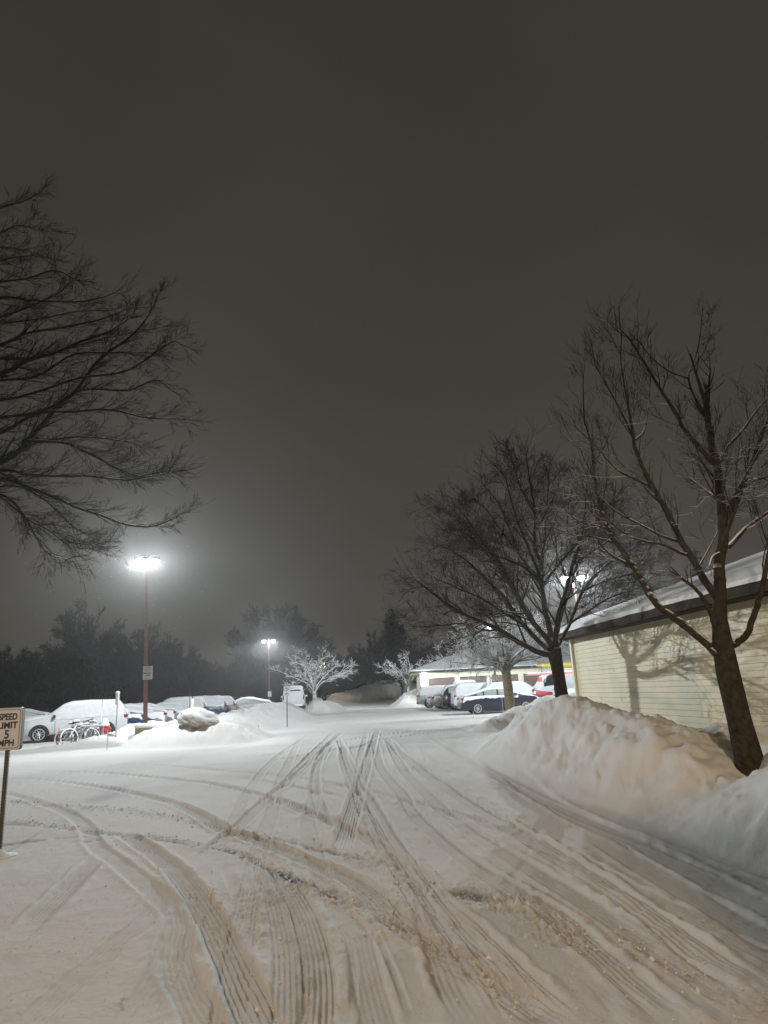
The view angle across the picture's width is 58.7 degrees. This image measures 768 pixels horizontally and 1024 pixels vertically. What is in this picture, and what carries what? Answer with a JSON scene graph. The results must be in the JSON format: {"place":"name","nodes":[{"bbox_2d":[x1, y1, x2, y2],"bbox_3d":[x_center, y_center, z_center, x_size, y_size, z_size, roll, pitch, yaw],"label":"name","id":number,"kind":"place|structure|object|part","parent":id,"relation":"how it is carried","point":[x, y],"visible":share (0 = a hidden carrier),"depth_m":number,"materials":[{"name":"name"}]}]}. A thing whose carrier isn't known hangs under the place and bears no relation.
{"place":"outdoors","nodes":[
{"label":"outdoors","id":0,"kind":"place"},
{"bbox_2d":[0,680,767,1023],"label":"ground","id":1,"kind":"structure","parent":0,"point":[392,766],"depth_m":6.32,"materials":[{"name":"white snow"}]},
{"bbox_2d":[0,849,17,858],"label":"snow heap","id":2,"kind":"object","parent":1,"relation":"on","point":[4,855],"visible":1,"depth_m":7.69,"materials":[{"name":"white snow"}]},
{"bbox_2d":[0,707,24,848],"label":"speed limit sign","id":3,"kind":"object","parent":1,"relation":"on","point":[12,720],"visible":1,"depth_m":8.02,"materials":[{"name":"white metal"}]},
{"bbox_2d":[0,643,48,705],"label":"bare tree","id":4,"kind":"object","parent":1,"relation":"on","point":[7,675],"visible":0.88,"depth_m":85.29,"materials":[{"name":"black plant"}]},
{"bbox_2d":[25,708,49,718],"bbox_3d":[-29.792,16.803,55.449,4.917,1.609,2.220,0,-15,-11],"label":"parked car","id":5,"kind":"object","parent":1,"relation":"on","point":[30,713],"visible":0.28,"depth_m":55.06,"materials":[{"name":"grey paint"}]},
{"bbox_2d":[10,649,84,706],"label":"bare tree","id":6,"kind":"object","parent":1,"relation":"on","point":[53,665],"visible":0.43,"depth_m":88.91,"materials":[{"name":"black plant"}]},
{"bbox_2d":[23,699,127,742],"bbox_3d":[-15.164,10.192,33.440,4.940,1.863,2.330,3,-16,-20],"label":"parked suv","id":7,"kind":"object","parent":1,"relation":"on","point":[38,729],"visible":0.7,"depth_m":32.71,"materials":[{"name":"white paint"}]},
{"bbox_2d":[54,721,99,744],"bbox_3d":[-12.629,9.146,28.110,1.830,1.039,0.564,-1,-9,-6],"label":"bicycle","id":8,"kind":"object","parent":1,"relation":"on","point":[72,735],"visible":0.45,"depth_m":28.08,"materials":[{"name":"black rubber"}]},
{"bbox_2d":[60,719,100,743],"bbox_3d":[-12.335,9.002,27.817,0.564,1.039,1.830,-21,-22,32],"label":"bicycle","id":9,"kind":"object","parent":1,"relation":"on","point":[78,737],"visible":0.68,"depth_m":27.68,"materials":[{"name":"white rubber"}]},
{"bbox_2d":[37,598,135,698],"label":"bare tree","id":10,"kind":"object","parent":1,"relation":"on","point":[89,651],"visible":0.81,"depth_m":93.31,"materials":[{"name":"black plant"}]},
{"bbox_2d":[73,720,103,741],"bbox_3d":[-12.429,9.284,28.676,1.830,1.039,0.564,-10,-21,24],"label":"bicycle","id":11,"kind":"object","parent":1,"relation":"on","point":[91,721],"visible":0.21,"depth_m":28.69,"materials":[{"name":"black rubber"}]},
{"bbox_2d":[80,724,103,737],"bbox_3d":[-11.905,9.179,27.781,0.964,0.995,0.061,-3,-15,0],"label":"bike rack","id":12,"kind":"object","parent":1,"relation":"on","point":[94,726],"visible":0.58,"depth_m":27.86,"materials":[{"name":"silver metal"}]},
{"bbox_2d":[62,708,142,737],"bbox_3d":[-15.518,11.293,37.030,4.899,1.586,2.220,2,-15,-17],"label":"parked car","id":13,"kind":"object","parent":1,"relation":"on","point":[134,716],"visible":0.12,"depth_m":36.78,"materials":[{"name":"blue paint"}]},
{"bbox_2d":[98,718,110,733],"bbox_3d":[-11.621,9.138,28.446,0.449,1.040,0.446,-12,-17,32],"label":"fire hydrant","id":14,"kind":"object","parent":1,"relation":"on","point":[105,721],"visible":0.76,"depth_m":28.42,"materials":[{"name":"red paint"}]},
{"bbox_2d":[0,175,217,593],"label":"bare tree","id":15,"kind":"object","parent":1,"relation":"on","point":[29,441],"visible":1,"depth_m":11.89,"materials":[{"name":"brown plant"}]},
{"bbox_2d":[93,644,137,693],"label":"bare tree","id":16,"kind":"object","parent":1,"relation":"on","point":[116,674],"visible":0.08,"depth_m":98.84,"materials":[{"name":"black plant"}]},
{"bbox_2d":[115,691,119,736],"bbox_3d":[-10.777,8.251,27.513,0.180,2.003,0.310,-3,-15,0],"label":"sign post","id":17,"kind":"object","parent":1,"relation":"on","point":[117,698],"visible":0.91,"depth_m":27.55,"materials":[{"name":"silver metal"}]},
{"bbox_2d":[124,703,167,721],"bbox_3d":[-15.480,12.248,40.710,4.911,1.598,2.220,2,-15,-17],"label":"parked car","id":18,"kind":"object","parent":1,"relation":"on","point":[157,714],"visible":0.2,"depth_m":40.42,"materials":[{"name":"grey paint"}]},
{"bbox_2d":[108,622,184,700],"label":"bare tree","id":19,"kind":"object","parent":1,"relation":"on","point":[126,663],"visible":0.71,"depth_m":89.08,"materials":[{"name":"black plant"}]},
{"bbox_2d":[134,556,159,734],"bbox_3d":[-9.730,5.817,27.698,1.150,8.163,0.840,2,-16,-19],"label":"street lamp","id":20,"kind":"object","parent":1,"relation":"on","point":[143,726],"visible":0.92,"depth_m":27.78,"materials":[{"name":"brown metal"}]},
{"bbox_2d":[143,666,152,679],"bbox_3d":[-9.500,6.467,27.454,0.389,0.527,0.017,-3,-15,-1],"label":"parking sign","id":21,"kind":"object","parent":20,"relation":"attached to","point":[147,672],"visible":1,"depth_m":27.45,"materials":[{"name":"grey metal"}]},
{"bbox_2d":[134,703,176,721],"bbox_3d":[-15.984,13.185,44.193,4.911,1.600,2.220,2,-15,-17],"label":"parked car","id":22,"kind":"object","parent":1,"relation":"on","point":[171,714],"visible":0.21,"depth_m":44.00,"materials":[{"name":"silver metal"}]},
{"bbox_2d":[157,701,200,719],"bbox_3d":[-15.418,14.142,47.984,4.917,1.614,2.220,1,-15,-14],"label":"parked car","id":23,"kind":"object","parent":1,"relation":"on","point":[179,706],"visible":0.2,"depth_m":47.52,"materials":[{"name":"grey paint"}]},
{"bbox_2d":[153,644,210,701],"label":"bare tree","id":24,"kind":"object","parent":1,"relation":"on","point":[188,662],"visible":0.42,"depth_m":91.48,"materials":[{"name":"black plant"}]},
{"bbox_2d":[163,696,206,709],"bbox_3d":[-16.041,15.073,51.978,4.955,1.896,2.330,1,-15,-14],"label":"parked suv","id":25,"kind":"object","parent":1,"relation":"on","point":[199,701],"visible":0.18,"depth_m":51.67,"materials":[{"name":"grey paint"}]},
{"bbox_2d":[188,668,206,706],"bbox_3d":[-9.044,8.667,32.389,1.460,2.716,0.694,-12,-18,33],"label":"bare tree","id":26,"kind":"object","parent":1,"relation":"on","point":[192,702],"visible":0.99,"depth_m":32.48,"materials":[{"name":"black plant"}]},
{"bbox_2d":[177,707,218,728],"bbox_3d":[-7.200,8.001,26.441,1.608,0.847,1.382,9,-11,-9],"label":"boulder","id":27,"kind":"object","parent":1,"relation":"on","point":[195,717],"visible":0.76,"depth_m":26.00,"materials":[{"name":"stone"}]},
{"bbox_2d":[189,665,223,695],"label":"bare tree","id":28,"kind":"object","parent":1,"relation":"on","point":[203,679],"visible":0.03,"depth_m":94.00,"materials":[{"name":"black plant"}]},
{"bbox_2d":[199,695,226,713],"bbox_3d":[-15.396,16.066,55.950,4.967,1.928,2.330,1,-15,-14],"label":"parked suv","id":29,"kind":"object","parent":1,"relation":"on","point":[216,704],"visible":0.34,"depth_m":55.54,"materials":[{"name":"blue paint"}]},
{"bbox_2d":[211,664,242,694],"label":"bare tree","id":30,"kind":"object","parent":1,"relation":"on","point":[220,666],"visible":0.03,"depth_m":92.03,"materials":[{"name":"black plant"}]},
{"bbox_2d":[222,696,235,711],"bbox_3d":[-15.601,17.252,60.311,4.943,1.863,2.330,0,-15,-11],"label":"parked suv","id":31,"kind":"object","parent":1,"relation":"on","point":[231,703],"visible":0.19,"depth_m":59.91,"materials":[{"name":"silver metal"}]},
{"bbox_2d":[230,624,272,696],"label":"bare tree","id":32,"kind":"object","parent":1,"relation":"on","point":[240,666],"visible":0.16,"depth_m":90.51,"materials":[{"name":"black plant"}]},
{"bbox_2d":[235,697,270,709],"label":"parked car","id":33,"kind":"object","parent":1,"relation":"on","point":[243,702],"visible":0.44,"depth_m":65.48,"materials":[{"name":"white paint"}]},
{"bbox_2d":[0,651,527,712],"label":"underwood","id":34,"kind":"object","parent":1,"relation":"on","point":[162,691],"visible":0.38,"depth_m":84.57,"materials":[{"name":"black plant"}]},
{"bbox_2d":[262,639,274,702],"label":"street lamp","id":35,"kind":"object","parent":1,"relation":"on","point":[264,640],"visible":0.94,"depth_m":70.49,"materials":[{"name":"metal"}]},
{"bbox_2d":[224,602,327,702],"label":"bare tree","id":36,"kind":"object","parent":1,"relation":"on","point":[280,647],"visible":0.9,"depth_m":86.88,"materials":[{"name":"grey plant"}]},
{"bbox_2d":[284,686,289,726],"bbox_3d":[-5.191,10.633,36.546,0.354,2.531,0.070,-2,-15,0],"label":"sign","id":37,"kind":"object","parent":1,"relation":"on","point":[286,690],"visible":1,"depth_m":36.74,"materials":[{"name":"white metal"}]},
{"bbox_2d":[281,686,306,707],"bbox_3d":[-7.971,16.466,60.496,2.360,2.052,5.440,-1,-15,-7],"label":"parked truck","id":38,"kind":"object","parent":1,"relation":"on","point":[296,696],"visible":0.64,"depth_m":58.00,"materials":[{"name":"white paint"}]},
{"bbox_2d":[286,628,336,694],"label":"bare tree","id":39,"kind":"object","parent":1,"relation":"on","point":[329,649],"visible":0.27,"depth_m":88.85,"materials":[{"name":"grey plant"}]},
{"bbox_2d":[268,643,359,700],"bbox_3d":[-5.972,15.540,64.641,6.903,6.447,8.129,-12,-17,30],"label":"bare tree","id":40,"kind":"object","parent":1,"relation":"on","point":[314,686],"visible":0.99,"depth_m":64.11,"materials":[{"name":"white plant"}]},
{"bbox_2d":[318,653,355,694],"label":"bare tree","id":41,"kind":"object","parent":1,"relation":"on","point":[339,684],"visible":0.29,"depth_m":92.39,"materials":[{"name":"grey plant"}]},
{"bbox_2d":[345,629,390,682],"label":"bare tree","id":42,"kind":"object","parent":1,"relation":"on","point":[372,657],"visible":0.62,"depth_m":108.38,"materials":[{"name":"black plant"}]},
{"bbox_2d":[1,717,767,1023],"bbox_3d":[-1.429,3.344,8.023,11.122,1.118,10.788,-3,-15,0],"label":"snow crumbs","id":43,"kind":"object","parent":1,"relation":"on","point":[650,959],"visible":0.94,"depth_m":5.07,"materials":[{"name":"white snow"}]},
{"bbox_2d":[361,608,411,678],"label":"conifer tree","id":44,"kind":"object","parent":1,"relation":"on","point":[392,640],"visible":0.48,"depth_m":109.36,"materials":[{"name":"green plant"}]},
{"bbox_2d":[375,663,415,695],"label":"bare tree","id":45,"kind":"object","parent":1,"relation":"on","point":[394,679],"visible":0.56,"depth_m":77.77,"materials":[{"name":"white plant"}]},
{"bbox_2d":[374,651,431,691],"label":"bare tree","id":46,"kind":"object","parent":1,"relation":"on","point":[407,683],"visible":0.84,"depth_m":73.57,"materials":[{"name":"white plant"}]},
{"bbox_2d":[389,635,428,683],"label":"bare tree","id":47,"kind":"object","parent":1,"relation":"on","point":[410,656],"visible":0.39,"depth_m":104.37,"materials":[{"name":"grey plant"}]},
{"bbox_2d":[416,685,445,707],"bbox_3d":[5.292,15.866,58.915,4.940,1.859,2.330,-2,-15,-2],"label":"parked suv","id":48,"kind":"object","parent":1,"relation":"on","point":[423,692],"visible":0.3,"depth_m":58.12,"materials":[{"name":"grey paint"}]},
{"bbox_2d":[426,691,440,708],"bbox_3d":[5.956,15.237,55.994,4.890,1.532,2.220,-2,-15,-2],"label":"parked car","id":49,"kind":"object","parent":1,"relation":"on","point":[428,699],"visible":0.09,"depth_m":55.34,"materials":[{"name":"white paint"}]},
{"bbox_2d":[414,638,455,684],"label":"bare tree","id":50,"kind":"object","parent":1,"relation":"on","point":[431,650],"visible":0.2,"depth_m":100.71,"materials":[{"name":"grey plant"}]},
{"bbox_2d":[430,693,448,708],"bbox_3d":[6.071,14.470,53.092,4.890,1.536,2.220,-2,-15,-2],"label":"parked car","id":51,"kind":"object","parent":1,"relation":"on","point":[435,699],"visible":0.18,"depth_m":52.15,"materials":[{"name":"silver metal"}]},
{"bbox_2d":[440,683,464,709],"bbox_3d":[6.679,13.581,50.424,4.940,1.846,2.330,-2,-15,-2],"label":"parked suv","id":52,"kind":"object","parent":1,"relation":"on","point":[445,693],"visible":0.22,"depth_m":49.57,"materials":[{"name":"blue paint"}]},
{"bbox_2d":[453,680,475,683],"bbox_3d":[7.315,16.482,62.362,2.381,2.222,4.599,-3,-15,0],"label":"parked van","id":53,"kind":"object","parent":1,"relation":"on","point":[461,681],"visible":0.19,"depth_m":60.47,"materials":[{"name":"white paint"}]},
{"bbox_2d":[436,626,495,656],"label":"bare tree","id":54,"kind":"object","parent":1,"relation":"on","point":[444,651],"visible":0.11,"depth_m":98.37,"materials":[{"name":"grey plant"}]},
{"bbox_2d":[450,682,488,710],"bbox_3d":[7.175,12.826,47.642,4.940,1.849,2.330,-2,-15,-3],"label":"parked suv","id":55,"kind":"object","parent":1,"relation":"on","point":[460,689],"visible":0.3,"depth_m":46.90,"materials":[{"name":"white paint"}]},
{"bbox_2d":[423,601,569,710],"bbox_3d":[5.277,6.723,30.892,7.140,5.410,6.285,-3,-15,0],"label":"bare tree","id":56,"kind":"object","parent":1,"relation":"on","point":[507,662],"visible":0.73,"depth_m":30.34,"materials":[{"name":"brown plant"}]},
{"bbox_2d":[457,687,538,713],"bbox_3d":[6.920,11.305,41.116,4.890,1.510,2.220,-2,-15,-3],"label":"parked car","id":57,"kind":"object","parent":1,"relation":"on","point":[478,701],"visible":0.72,"depth_m":40.22,"materials":[{"name":"blue paint"}]},
{"bbox_3d":[6.286,10.684,40.395,0.727,0.328,0.114,-2,-15,-3],"label":"side window","id":58,"kind":"part","parent":57,"relation":"part of","materials":[{"name":"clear glass"}]},
{"bbox_3d":[7.244,10.672,40.434,0.946,0.373,0.117,-2,-15,-3],"label":"side window","id":59,"kind":"part","parent":57,"relation":"part of","materials":[{"name":"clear glass"}]},
{"bbox_2d":[482,623,545,648],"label":"bare tree","id":60,"kind":"object","parent":1,"relation":"on","point":[507,639],"visible":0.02,"depth_m":101.91,"materials":[{"name":"brown plant"}]},
{"bbox_2d":[480,681,554,710],"bbox_3d":[8.913,12.218,45.608,4.940,1.830,2.330,-2,-15,-3],"label":"parked suv","id":61,"kind":"object","parent":1,"relation":"on","point":[522,687],"visible":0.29,"depth_m":44.85,"materials":[{"name":"red paint"}]},
{"bbox_2d":[372,417,687,697],"bbox_3d":[3.706,1.105,15.795,8.060,7.731,6.595,-3,-15,0],"label":"bare tree","id":62,"kind":"object","parent":1,"relation":"on","point":[552,652],"visible":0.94,"depth_m":15.10,"materials":[{"name":"brown plant"}]},
{"bbox_2d":[521,615,574,644],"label":"bare tree","id":63,"kind":"object","parent":1,"relation":"on","point":[546,629],"visible":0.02,"depth_m":101.88,"materials":[{"name":"brown plant"}]},
{"bbox_2d":[533,668,573,692],"bbox_3d":[13.232,12.843,50.225,5.740,2.552,2.430,-3,-15,0],"label":"parked van","id":64,"kind":"object","parent":1,"relation":"on","point":[547,682],"visible":0.12,"depth_m":49.38,"materials":[{"name":"white paint"}]},
{"bbox_3d":[11.960,12.146,49.428,0.855,0.935,0.058,-3,-15,0],"label":"side window","id":65,"kind":"part","parent":64,"relation":"part of","materials":[{"name":"grey glass"}]},
{"bbox_2d":[536,662,571,667],"bbox_3d":[13.099,11.221,50.030,3.899,0.432,0.411,-3,-15,0],"label":"kayak","id":66,"kind":"object","parent":64,"relation":"on","point":[567,664],"visible":0.37,"depth_m":49.89,"materials":[{"name":"yellow plastic"}]},
{"bbox_2d":[559,574,585,617],"bbox_3d":[10.702,7.157,37.187,1.492,7.580,0.462,-1,-15,-8],"label":"street lamp","id":67,"kind":"object","parent":1,"relation":"on","point":[576,596],"visible":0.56,"depth_m":37.90,"materials":[{"name":"red paint"}]},
{"bbox_2d":[584,590,597,616],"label":"conifer tree","id":68,"kind":"object","parent":1,"relation":"on","point":[593,611],"visible":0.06,"depth_m":65.43,"materials":[{"name":"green plant"}]},
{"bbox_2d":[607,568,633,606],"bbox_3d":[21.657,10.697,61.045,6.745,11.980,6.922,-3,-15,0],"label":"conifer tree","id":69,"kind":"object","parent":1,"relation":"on","point":[620,602],"visible":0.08,"depth_m":61.97,"materials":[{"name":"green plant"}]},
{"bbox_2d":[533,285,767,776],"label":"bare tree","id":70,"kind":"object","parent":1,"relation":"on","point":[721,646],"visible":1,"depth_m":8.79,"materials":[{"name":"brown plant"}]},
{"bbox_2d":[558,550,767,728],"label":"garage building","id":71,"kind":"structure","parent":1,"relation":"on","point":[651,660],"depth_m":12.44,"materials":[{"name":"beige"}]},
{"bbox_2d":[689,547,706,576],"bbox_3d":[18.642,6.587,39.432,2.894,9.268,3.020,-3,-15,0],"label":"conifer tree","id":72,"kind":"object","parent":1,"relation":"on","point":[695,552],"visible":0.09,"depth_m":40.24,"materials":[{"name":"green plant"}]},
{"bbox_3d":[11.691,12.005,45.812,2.546,2.084,0.200,-3,-15,0],"label":"ladder rack","id":73,"kind":"object","parent":1,"relation":"on","visible":0},
{"bbox_2d":[525,671,572,675],"bbox_3d":[11.514,10.861,46.062,3.865,0.168,0.445,-3,-15,0],"label":"ladder","id":74,"kind":"object","parent":73,"relation":"on","point":[547,673],"visible":0.62,"depth_m":45.85,"materials":[{"name":"white"}]},
{"bbox_2d":[0,0,767,712],"label":"sky","id":75,"kind":"structure","parent":0,"point":[387,227],"materials":[{"name":"grey"}]},
{"bbox_2d":[409,645,571,705],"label":"garage building","id":76,"kind":"structure","parent":0,"point":[437,675],"depth_m":66.06,"materials":[{"name":"beige"}]},
{"bbox_2d":[428,678,454,685],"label":"garage door","id":77,"kind":"structure","parent":76,"relation":"in","point":[439,681],"depth_m":66.03,"materials":[{"name":"brown"}]},
{"bbox_2d":[460,676,486,682],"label":"garage door","id":78,"kind":"structure","parent":76,"relation":"in","point":[481,680],"depth_m":66.06,"materials":[{"name":"brown"}]},
{"bbox_2d":[492,675,517,681],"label":"garage door","id":79,"kind":"structure","parent":76,"relation":"in","point":[514,677],"depth_m":66.03,"materials":[{"name":"brown"}]},
{"bbox_2d":[523,674,540,685],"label":"garage door","id":80,"kind":"structure","parent":76,"relation":"in","point":[532,679],"depth_m":65.98,"materials":[{"name":"brown"}]}
]}

